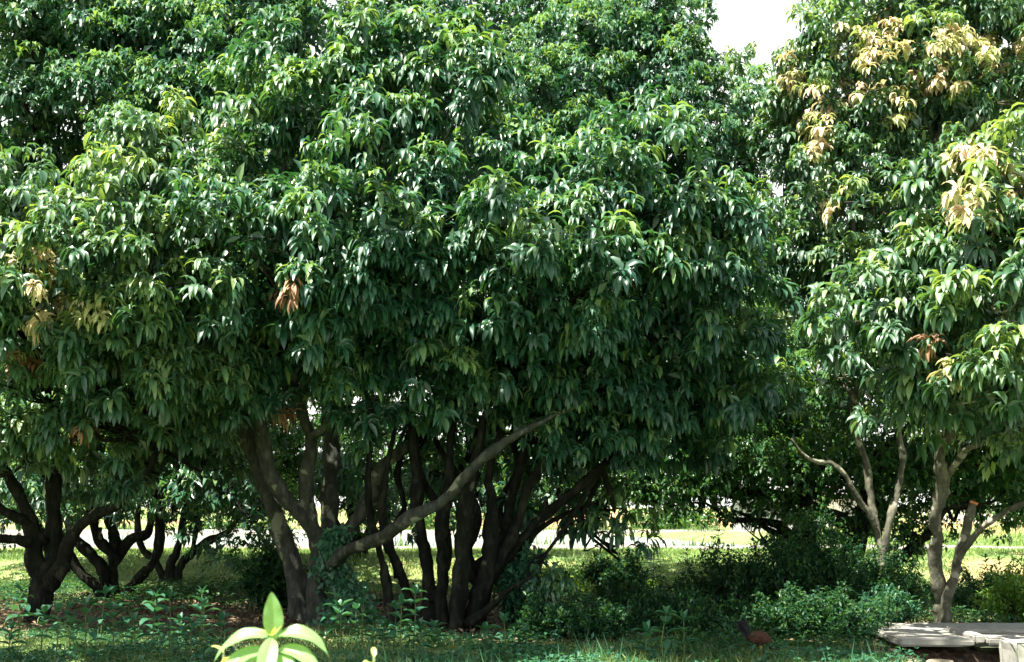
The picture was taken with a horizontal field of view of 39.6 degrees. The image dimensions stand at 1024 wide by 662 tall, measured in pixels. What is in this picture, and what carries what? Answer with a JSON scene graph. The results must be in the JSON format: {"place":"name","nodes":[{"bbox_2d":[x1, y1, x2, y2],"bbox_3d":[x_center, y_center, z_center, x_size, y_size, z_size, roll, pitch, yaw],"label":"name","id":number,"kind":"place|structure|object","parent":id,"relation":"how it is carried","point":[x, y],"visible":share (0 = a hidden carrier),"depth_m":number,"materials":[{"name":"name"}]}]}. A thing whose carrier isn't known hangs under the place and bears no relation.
{"place":"outdoors","nodes":[
{"label":"outdoors","id":0,"kind":"place"},
{"bbox_2d":[363,647,376,661],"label":"sapling","id":1,"kind":"object","parent":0,"point":[373,650],"visible":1,"depth_m":4.51,"materials":[{"name":"yellow plant"}]},
{"bbox_2d":[80,535,748,545],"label":"pond water","id":2,"kind":"structure","parent":0,"point":[168,539],"depth_m":68.40,"materials":[{"name":"grey liquid"}]},
{"bbox_2d":[21,522,875,545],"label":"reeds","id":3,"kind":"object","parent":2,"relation":"on","point":[698,528],"visible":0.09,"depth_m":48.18,"materials":[{"name":"green plant"}]},
{"bbox_2d":[0,617,928,661],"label":"grass","id":4,"kind":"structure","parent":0,"point":[330,645],"depth_m":15.60,"materials":[{"name":"green plant"}]},
{"bbox_2d":[0,508,1023,661],"bbox_3d":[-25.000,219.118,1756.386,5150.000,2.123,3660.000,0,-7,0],"label":"ground","id":5,"kind":"structure","parent":0,"point":[961,654],"depth_m":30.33,"materials":[{"name":"green plant"}]},
{"bbox_2d":[0,621,27,651],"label":"seedling","id":6,"kind":"object","parent":5,"relation":"on","point":[11,627],"visible":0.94,"depth_m":14.94,"materials":[{"name":"green plant"}]},
{"bbox_2d":[7,594,28,640],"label":"seedling","id":7,"kind":"object","parent":5,"relation":"on","point":[17,608],"visible":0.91,"depth_m":16.80,"materials":[{"name":"green plant"}]},
{"bbox_2d":[5,582,33,627],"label":"seedling","id":8,"kind":"object","parent":5,"relation":"on","point":[26,607],"visible":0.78,"depth_m":17.94,"materials":[{"name":"green plant"}]},
{"bbox_2d":[27,605,56,650],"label":"seedling","id":9,"kind":"object","parent":5,"relation":"on","point":[44,608],"visible":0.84,"depth_m":15.66,"materials":[{"name":"green plant"}]},
{"bbox_2d":[32,602,75,661],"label":"seedling","id":10,"kind":"object","parent":5,"relation":"on","point":[57,607],"visible":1,"depth_m":14.35,"materials":[{"name":"green plant"}]},
{"bbox_2d":[50,600,82,630],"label":"seedling","id":11,"kind":"object","parent":5,"relation":"on","point":[68,605],"visible":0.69,"depth_m":17.71,"materials":[{"name":"green plant"}]},
{"bbox_2d":[52,614,88,648],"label":"seedling","id":12,"kind":"object","parent":5,"relation":"on","point":[71,623],"visible":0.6,"depth_m":15.88,"materials":[{"name":"green plant"}]},
{"bbox_2d":[62,593,110,659],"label":"seedling","id":13,"kind":"object","parent":5,"relation":"on","point":[92,634],"visible":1,"depth_m":14.77,"materials":[{"name":"green plant"}]},
{"bbox_2d":[76,598,105,631],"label":"seedling","id":14,"kind":"object","parent":5,"relation":"on","point":[90,617],"visible":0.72,"depth_m":17.91,"materials":[{"name":"green plant"}]},
{"bbox_2d":[91,585,117,640],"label":"seedling","id":15,"kind":"object","parent":5,"relation":"on","point":[105,590],"visible":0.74,"depth_m":16.96,"materials":[{"name":"green plant"}]},
{"bbox_2d":[96,601,128,648],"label":"seedling","id":16,"kind":"object","parent":5,"relation":"on","point":[111,607],"visible":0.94,"depth_m":15.66,"materials":[{"name":"green plant"}]},
{"bbox_2d":[103,584,126,631],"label":"seedling","id":17,"kind":"object","parent":5,"relation":"on","point":[113,589],"visible":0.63,"depth_m":17.91,"materials":[{"name":"green plant"}]},
{"bbox_2d":[2,487,230,551],"bbox_3d":[-10.508,3.839,35.777,7.543,3.971,4.004,0,-7,0],"label":"lychee tree","id":18,"kind":"object","parent":5,"relation":"on","point":[64,529],"depth_m":35.54,"materials":[{"name":"green plant"}]},
{"bbox_2d":[115,591,147,632],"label":"seedling","id":19,"kind":"object","parent":5,"relation":"on","point":[127,620],"visible":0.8,"depth_m":17.20,"materials":[{"name":"green plant"}]},
{"bbox_2d":[120,611,153,656],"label":"seedling","id":20,"kind":"object","parent":5,"relation":"on","point":[134,617],"visible":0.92,"depth_m":15.28,"materials":[{"name":"green plant"}]},
{"bbox_2d":[0,85,307,622],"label":"lychee tree","id":21,"kind":"object","parent":5,"relation":"on","point":[130,366],"visible":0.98,"depth_m":17.74,"materials":[{"name":"green plant"}]},
{"bbox_2d":[139,588,168,639],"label":"seedling","id":22,"kind":"object","parent":5,"relation":"on","point":[153,609],"visible":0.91,"depth_m":16.41,"materials":[{"name":"green plant"}]},
{"bbox_2d":[0,567,337,610],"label":"ground cover","id":23,"kind":"object","parent":5,"relation":"on","point":[188,599],"visible":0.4,"depth_m":23.50,"materials":[{"name":"green plant"}]},
{"bbox_2d":[152,586,186,654],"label":"seedling","id":24,"kind":"object","parent":5,"relation":"on","point":[169,593],"visible":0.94,"depth_m":15.45,"materials":[{"name":"green plant"}]},
{"bbox_2d":[1,305,345,585],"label":"lychee tree","id":25,"kind":"object","parent":5,"relation":"on","point":[172,571],"visible":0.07,"depth_m":29.56,"materials":[{"name":"green plant"}]},
{"bbox_2d":[164,612,196,645],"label":"seedling","id":26,"kind":"object","parent":5,"relation":"on","point":[180,615],"visible":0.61,"depth_m":16.74,"materials":[{"name":"green plant"}]},
{"bbox_2d":[172,613,206,660],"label":"seedling","id":27,"kind":"object","parent":5,"relation":"on","point":[192,625],"visible":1,"depth_m":14.73,"materials":[{"name":"green plant"}]},
{"bbox_2d":[0,0,387,600],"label":"lychee tree","id":28,"kind":"object","parent":5,"relation":"on","point":[181,44],"visible":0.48,"depth_m":24.02,"materials":[{"name":"green plant"}]},
{"bbox_2d":[190,586,213,637],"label":"seedling","id":29,"kind":"object","parent":5,"relation":"on","point":[199,598],"visible":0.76,"depth_m":16.72,"materials":[{"name":"green plant"}]},
{"bbox_2d":[185,597,221,647],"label":"seedling","id":30,"kind":"object","parent":5,"relation":"on","point":[204,603],"visible":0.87,"depth_m":15.65,"materials":[{"name":"green plant"}]},
{"bbox_2d":[175,517,246,528],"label":"bush","id":31,"kind":"object","parent":5,"relation":"on","point":[209,526],"visible":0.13,"depth_m":82.53,"materials":[{"name":"green plant"}]},
{"bbox_2d":[203,611,235,661],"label":"seedling","id":32,"kind":"object","parent":5,"relation":"on","point":[222,616],"visible":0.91,"depth_m":14.34,"materials":[{"name":"green plant"}]},
{"bbox_2d":[212,645,227,661],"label":"sapling","id":33,"kind":"object","parent":5,"relation":"on","point":[224,658],"visible":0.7,"depth_m":4.60,"materials":[{"name":"yellow plant"}]},
{"bbox_2d":[215,592,328,661],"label":"sapling","id":34,"kind":"object","parent":5,"relation":"on","point":[267,650],"visible":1,"depth_m":4.40,"materials":[{"name":"green plant"}]},
{"bbox_2d":[235,534,308,612],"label":"shrub","id":35,"kind":"object","parent":5,"relation":"on","point":[263,579],"visible":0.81,"depth_m":21.54,"materials":[{"name":"green plant"}]},
{"bbox_2d":[51,0,574,625],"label":"lychee tree","id":36,"kind":"object","parent":5,"relation":"on","point":[365,156],"visible":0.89,"depth_m":18.43,"materials":[{"name":"green plant"}]},
{"bbox_2d":[299,522,384,627],"bbox_3d":[-2.288,3.374,19.500,0.905,1.500,1.023,-7,-10,44],"label":"creeper","id":37,"kind":"object","parent":36,"relation":"attached to","point":[338,535],"visible":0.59,"depth_m":19.41,"materials":[{"name":"green plant"}]},
{"bbox_2d":[317,611,339,652],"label":"seedling","id":38,"kind":"object","parent":5,"relation":"on","point":[326,616],"visible":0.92,"depth_m":15.18,"materials":[{"name":"green plant"}]},
{"bbox_2d":[320,599,352,637],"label":"seedling","id":39,"kind":"object","parent":5,"relation":"on","point":[335,620],"visible":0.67,"depth_m":17.10,"materials":[{"name":"green plant"}]},
{"bbox_2d":[325,590,357,647],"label":"seedling","id":40,"kind":"object","parent":5,"relation":"on","point":[342,607],"visible":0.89,"depth_m":15.65,"materials":[{"name":"green plant"}]},
{"bbox_2d":[340,602,366,637],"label":"seedling","id":41,"kind":"object","parent":5,"relation":"on","point":[357,606],"visible":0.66,"depth_m":16.75,"materials":[{"name":"green plant"}]},
{"bbox_2d":[345,597,378,650],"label":"seedling","id":42,"kind":"object","parent":5,"relation":"on","point":[361,601],"visible":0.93,"depth_m":15.07,"materials":[{"name":"green plant"}]},
{"bbox_2d":[354,586,372,617],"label":"seedling","id":43,"kind":"object","parent":5,"relation":"on","point":[364,590],"visible":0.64,"depth_m":17.82,"materials":[{"name":"green plant"}]},
{"bbox_2d":[354,605,388,646],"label":"seedling","id":44,"kind":"object","parent":5,"relation":"on","point":[372,617],"visible":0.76,"depth_m":15.64,"materials":[{"name":"green plant"}]},
{"bbox_2d":[0,528,762,535],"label":"bank wall","id":45,"kind":"structure","parent":5,"relation":"on","point":[549,532],"depth_m":80.62,"materials":[{"name":"concrete"}]},
{"bbox_2d":[370,618,396,653],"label":"seedling","id":46,"kind":"object","parent":5,"relation":"on","point":[382,623],"visible":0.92,"depth_m":14.76,"materials":[{"name":"green plant"}]},
{"bbox_2d":[385,602,409,648],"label":"seedling","id":47,"kind":"object","parent":5,"relation":"on","point":[396,606],"visible":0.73,"depth_m":15.89,"materials":[{"name":"green plant"}]},
{"bbox_2d":[388,592,417,656],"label":"seedling","id":48,"kind":"object","parent":5,"relation":"on","point":[401,600],"visible":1,"depth_m":14.71,"materials":[{"name":"green plant"}]},
{"bbox_2d":[399,584,427,644],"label":"seedling","id":49,"kind":"object","parent":5,"relation":"on","point":[414,589],"visible":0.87,"depth_m":16.68,"materials":[{"name":"green plant"}]},
{"bbox_2d":[403,617,431,649],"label":"seedling","id":50,"kind":"object","parent":5,"relation":"on","point":[418,628],"visible":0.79,"depth_m":15.64,"materials":[{"name":"green plant"}]},
{"bbox_2d":[266,289,586,556],"bbox_3d":[-2.656,1.712,34.084,10.702,7.713,5.838,0,-7,0],"label":"lychee tree","id":51,"kind":"object","parent":5,"relation":"on","point":[291,460],"visible":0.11,"depth_m":32.56,"materials":[{"name":"green plant"}]},
{"bbox_2d":[406,508,456,529],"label":"bush","id":52,"kind":"object","parent":5,"relation":"on","point":[429,519],"visible":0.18,"depth_m":88.36,"materials":[{"name":"green plant"}]},
{"bbox_2d":[419,619,447,654],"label":"seedling","id":53,"kind":"object","parent":5,"relation":"on","point":[434,630],"visible":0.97,"depth_m":14.99,"materials":[{"name":"green plant"}]},
{"bbox_2d":[465,621,499,661],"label":"seedling","id":54,"kind":"object","parent":5,"relation":"on","point":[485,632],"visible":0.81,"depth_m":14.94,"materials":[{"name":"green plant"}]},
{"bbox_2d":[0,572,981,603],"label":"ground cover","id":55,"kind":"object","parent":5,"relation":"on","point":[25,591],"visible":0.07,"depth_m":25.66,"materials":[{"name":"green plant"}]},
{"bbox_2d":[0,589,1006,646],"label":"leaf litter","id":56,"kind":"object","parent":5,"relation":"on","point":[216,605],"visible":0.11,"depth_m":20.27,"materials":[{"name":"plant"}]},
{"bbox_2d":[480,611,529,661],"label":"seedling","id":57,"kind":"object","parent":5,"relation":"on","point":[504,619],"visible":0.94,"depth_m":14.56,"materials":[{"name":"green plant"}]},
{"bbox_2d":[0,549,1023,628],"bbox_3d":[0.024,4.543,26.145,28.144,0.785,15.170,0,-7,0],"label":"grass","id":58,"kind":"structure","parent":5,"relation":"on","point":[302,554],"depth_m":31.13,"materials":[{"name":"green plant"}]},
{"bbox_2d":[0,543,1023,549],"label":"channel kerb","id":59,"kind":"structure","parent":5,"relation":"on","point":[302,546],"depth_m":45.60,"materials":[{"name":"concrete"}]},
{"bbox_2d":[491,538,557,627],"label":"shrub","id":60,"kind":"object","parent":5,"relation":"on","point":[510,605],"visible":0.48,"depth_m":18.89,"materials":[{"name":"green plant"}]},
{"bbox_2d":[510,625,542,650],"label":"seedling","id":61,"kind":"object","parent":5,"relation":"on","point":[525,629],"visible":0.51,"depth_m":15.39,"materials":[{"name":"green plant"}]},
{"bbox_2d":[508,581,591,640],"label":"shrub","id":62,"kind":"object","parent":5,"relation":"on","point":[533,613],"visible":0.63,"depth_m":17.57,"materials":[{"name":"green plant"}]},
{"bbox_2d":[303,0,803,579],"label":"lychee tree","id":63,"kind":"object","parent":5,"relation":"on","point":[607,50],"visible":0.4,"depth_m":25.42,"materials":[{"name":"green plant"}]},
{"bbox_2d":[342,82,816,633],"bbox_3d":[1.105,0.256,19.666,6.895,7.921,7.337,0,-7,0],"label":"lychee tree","id":64,"kind":"object","parent":5,"relation":"on","point":[648,316],"visible":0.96,"depth_m":18.38,"materials":[{"name":"green plant"}]},
{"bbox_2d":[468,554,713,593],"bbox_3d":[1.680,4.752,27.789,5.189,0.799,4.899,0,-7,0],"label":"ground cover","id":65,"kind":"object","parent":5,"relation":"on","point":[588,584],"visible":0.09,"depth_m":26.95,"materials":[{"name":"green plant"}]},
{"bbox_2d":[278,619,912,661],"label":"tall grass","id":66,"kind":"structure","parent":5,"relation":"on","point":[485,657],"depth_m":14.07,"materials":[{"name":"green plant"}]},
{"bbox_2d":[538,592,653,641],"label":"shrub","id":67,"kind":"object","parent":5,"relation":"on","point":[606,616],"visible":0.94,"depth_m":17.14,"materials":[{"name":"green plant"}]},
{"bbox_2d":[575,546,662,595],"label":"shrub","id":68,"kind":"object","parent":5,"relation":"on","point":[609,568],"visible":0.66,"depth_m":25.03,"materials":[{"name":"green plant"}]},
{"bbox_2d":[618,557,636,594],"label":"tall weed","id":69,"kind":"object","parent":5,"relation":"on","point":[627,563],"visible":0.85,"depth_m":24.29,"materials":[{"name":"green plant"}]},
{"bbox_2d":[572,574,697,609],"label":"shrub","id":70,"kind":"object","parent":5,"relation":"on","point":[610,593],"visible":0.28,"depth_m":20.08,"materials":[{"name":"green plant"}]},
{"bbox_2d":[626,620,664,661],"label":"seedling","id":71,"kind":"object","parent":5,"relation":"on","point":[646,626],"visible":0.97,"depth_m":14.55,"materials":[{"name":"green plant"}]},
{"bbox_2d":[646,544,661,584],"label":"tall weed","id":72,"kind":"object","parent":5,"relation":"on","point":[653,564],"visible":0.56,"depth_m":25.48,"materials":[{"name":"green plant"}]},
{"bbox_2d":[296,516,1023,546],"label":"grass","id":73,"kind":"structure","parent":5,"relation":"on","point":[983,541],"depth_m":56.86,"materials":[{"name":"green plant"}]},
{"bbox_2d":[614,508,705,529],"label":"bush","id":74,"kind":"object","parent":5,"relation":"on","point":[682,522],"visible":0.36,"depth_m":88.55,"materials":[{"name":"green plant"}]},
{"bbox_2d":[612,584,711,630],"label":"shrub","id":75,"kind":"object","parent":5,"relation":"on","point":[648,602],"visible":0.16,"depth_m":18.62,"materials":[{"name":"green plant"}]},
{"bbox_2d":[648,605,680,659],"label":"seedling","id":76,"kind":"object","parent":5,"relation":"on","point":[665,619],"visible":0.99,"depth_m":14.37,"materials":[{"name":"green plant"}]},
{"bbox_2d":[665,609,701,661],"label":"seedling","id":77,"kind":"object","parent":5,"relation":"on","point":[683,616],"visible":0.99,"depth_m":14.77,"materials":[{"name":"green plant"}]},
{"bbox_2d":[677,547,694,584],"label":"tall weed","id":78,"kind":"object","parent":5,"relation":"on","point":[685,559],"visible":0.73,"depth_m":27.17,"materials":[{"name":"green plant"}]},
{"bbox_2d":[660,505,718,528],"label":"bush","id":79,"kind":"object","parent":5,"relation":"on","point":[704,516],"visible":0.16,"depth_m":90.67,"materials":[{"name":"green plant"}]},
{"bbox_2d":[630,584,759,642],"bbox_3d":[2.223,3.497,17.474,1.673,0.746,1.348,0,-7,0],"label":"shrub","id":80,"kind":"object","parent":5,"relation":"on","point":[704,619],"visible":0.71,"depth_m":17.38,"materials":[{"name":"green plant"}]},
{"bbox_2d":[670,535,770,615],"bbox_3d":[3.080,3.600,20.739,1.561,1.253,1.156,-3,-8,24],"label":"shrub","id":81,"kind":"object","parent":5,"relation":"on","point":[703,581],"visible":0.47,"depth_m":20.68,"materials":[{"name":"green plant"}]},
{"bbox_2d":[735,618,774,655],"bbox_3d":[2.631,3.298,15.311,0.454,0.417,0.205,0,-7,0],"label":"hen","id":82,"kind":"object","parent":5,"relation":"on","point":[761,638],"visible":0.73,"depth_m":15.27,"materials":[{"name":"brown"}]},
{"bbox_2d":[507,586,1023,660],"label":"ground cover","id":83,"kind":"object","parent":5,"relation":"on","point":[974,618],"visible":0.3,"depth_m":16.10,"materials":[{"name":"green plant"}]},
{"bbox_2d":[703,526,832,611],"bbox_3d":[3.705,3.463,20.191,1.776,1.393,1.540,6,-9,-40],"label":"shrub","id":84,"kind":"object","parent":5,"relation":"on","point":[759,567],"visible":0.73,"depth_m":20.02,"materials":[{"name":"green plant"}]},
{"bbox_2d":[732,477,856,530],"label":"farm shed","id":85,"kind":"structure","parent":5,"relation":"on","point":[739,527],"depth_m":81.36,"materials":[{"name":"white paint"}]},
{"bbox_2d":[826,499,841,525],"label":"door","id":86,"kind":"structure","parent":85,"relation":"in","point":[836,506],"depth_m":81.32,"materials":[{"name":"white paint"}]},
{"bbox_2d":[734,580,856,640],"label":"shrub","id":87,"kind":"object","parent":5,"relation":"on","point":[778,614],"visible":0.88,"depth_m":17.14,"materials":[{"name":"green plant"}]},
{"bbox_2d":[592,329,1023,576],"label":"lychee tree","id":88,"kind":"object","parent":5,"relation":"on","point":[805,481],"visible":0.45,"depth_m":24.08,"materials":[{"name":"green plant"}]},
{"bbox_2d":[738,295,888,537],"bbox_3d":[6.750,1.832,33.971,4.376,7.382,4.360,0,-7,0],"label":"lychee tree","id":89,"kind":"object","parent":5,"relation":"on","point":[801,350],"visible":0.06,"depth_m":33.19,"materials":[{"name":"green plant"}]},
{"bbox_2d":[760,502,873,602],"bbox_3d":[4.421,3.373,20.768,1.838,1.748,1.463,0,-7,0],"label":"shrub","id":90,"kind":"object","parent":5,"relation":"on","point":[831,550],"visible":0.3,"depth_m":20.62,"materials":[{"name":"green plant"}]},
{"bbox_2d":[771,581,908,639],"bbox_3d":[4.021,3.453,17.453,1.552,0.739,1.477,-3,-8,23],"label":"shrub","id":91,"kind":"object","parent":5,"relation":"on","point":[870,611],"visible":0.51,"depth_m":17.20,"materials":[{"name":"green plant"}]},
{"bbox_2d":[699,0,1023,574],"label":"lychee tree","id":92,"kind":"object","parent":5,"relation":"on","point":[925,89],"visible":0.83,"depth_m":22.36,"materials":[{"name":"green plant"}]},
{"bbox_2d":[818,537,932,608],"bbox_3d":[5.089,3.505,19.894,1.707,1.250,1.264,0,-7,0],"label":"shrub","id":93,"kind":"object","parent":5,"relation":"on","point":[900,583],"visible":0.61,"depth_m":19.76,"materials":[{"name":"green plant"}]},
{"bbox_2d":[855,579,931,622],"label":"shrub","id":94,"kind":"object","parent":5,"relation":"on","point":[897,600],"visible":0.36,"depth_m":18.52,"materials":[{"name":"green plant"}]},
{"bbox_2d":[790,102,1023,622],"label":"lychee tree","id":95,"kind":"object","parent":5,"relation":"on","point":[937,326],"visible":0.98,"depth_m":15.89,"materials":[{"name":"green plant"}]},
{"bbox_2d":[903,593,919,622],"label":"tall weed","id":96,"kind":"object","parent":5,"relation":"on","point":[909,597],"visible":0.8,"depth_m":18.59,"materials":[{"name":"green plant"}]},
{"bbox_2d":[915,602,935,622],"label":"tall weed","id":97,"kind":"object","parent":5,"relation":"on","point":[923,609],"visible":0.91,"depth_m":18.05,"materials":[{"name":"green plant"}]},
{"bbox_2d":[926,659,953,661],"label":"stone","id":98,"kind":"object","parent":5,"relation":"on","point":[937,660],"visible":1,"depth_m":14.26,"materials":[{"name":"beige stone"}]},
{"bbox_2d":[869,623,1023,651],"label":"concrete slab","id":99,"kind":"structure","parent":5,"relation":"on","point":[972,636],"depth_m":16.38,"materials":[{"name":"grey concrete"}]},
{"bbox_2d":[911,504,1011,523],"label":"picket fence","id":100,"kind":"object","parent":5,"relation":"on","point":[961,517],"visible":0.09,"depth_m":69.37,"materials":[{"name":"white paint"}]},
{"bbox_2d":[914,563,1023,615],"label":"shrub","id":101,"kind":"object","parent":5,"relation":"on","point":[958,598],"visible":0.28,"depth_m":22.07,"materials":[{"name":"green plant"}]},
{"bbox_2d":[978,554,993,582],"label":"tall weed","id":102,"kind":"object","parent":5,"relation":"on","point":[985,560],"visible":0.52,"depth_m":24.89,"materials":[{"name":"green plant"}]},
{"bbox_2d":[963,454,1023,528],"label":"lychee tree","id":103,"kind":"object","parent":5,"relation":"on","point":[993,513],"visible":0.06,"depth_m":33.24,"materials":[{"name":"green plant"}]},
{"bbox_2d":[969,555,1023,622],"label":"shrub","id":104,"kind":"object","parent":5,"relation":"on","point":[1004,600],"visible":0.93,"depth_m":19.59,"materials":[{"name":"green plant"}]},
{"bbox_2d":[999,637,1023,661],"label":"concrete block","id":105,"kind":"structure","parent":5,"relation":"on","point":[1011,650],"depth_m":14.90,"materials":[{"name":"white concrete"}]},
{"bbox_2d":[0,0,1023,507],"label":"sky","id":106,"kind":"structure","parent":0,"point":[742,22],"materials":[{"name":"white"}]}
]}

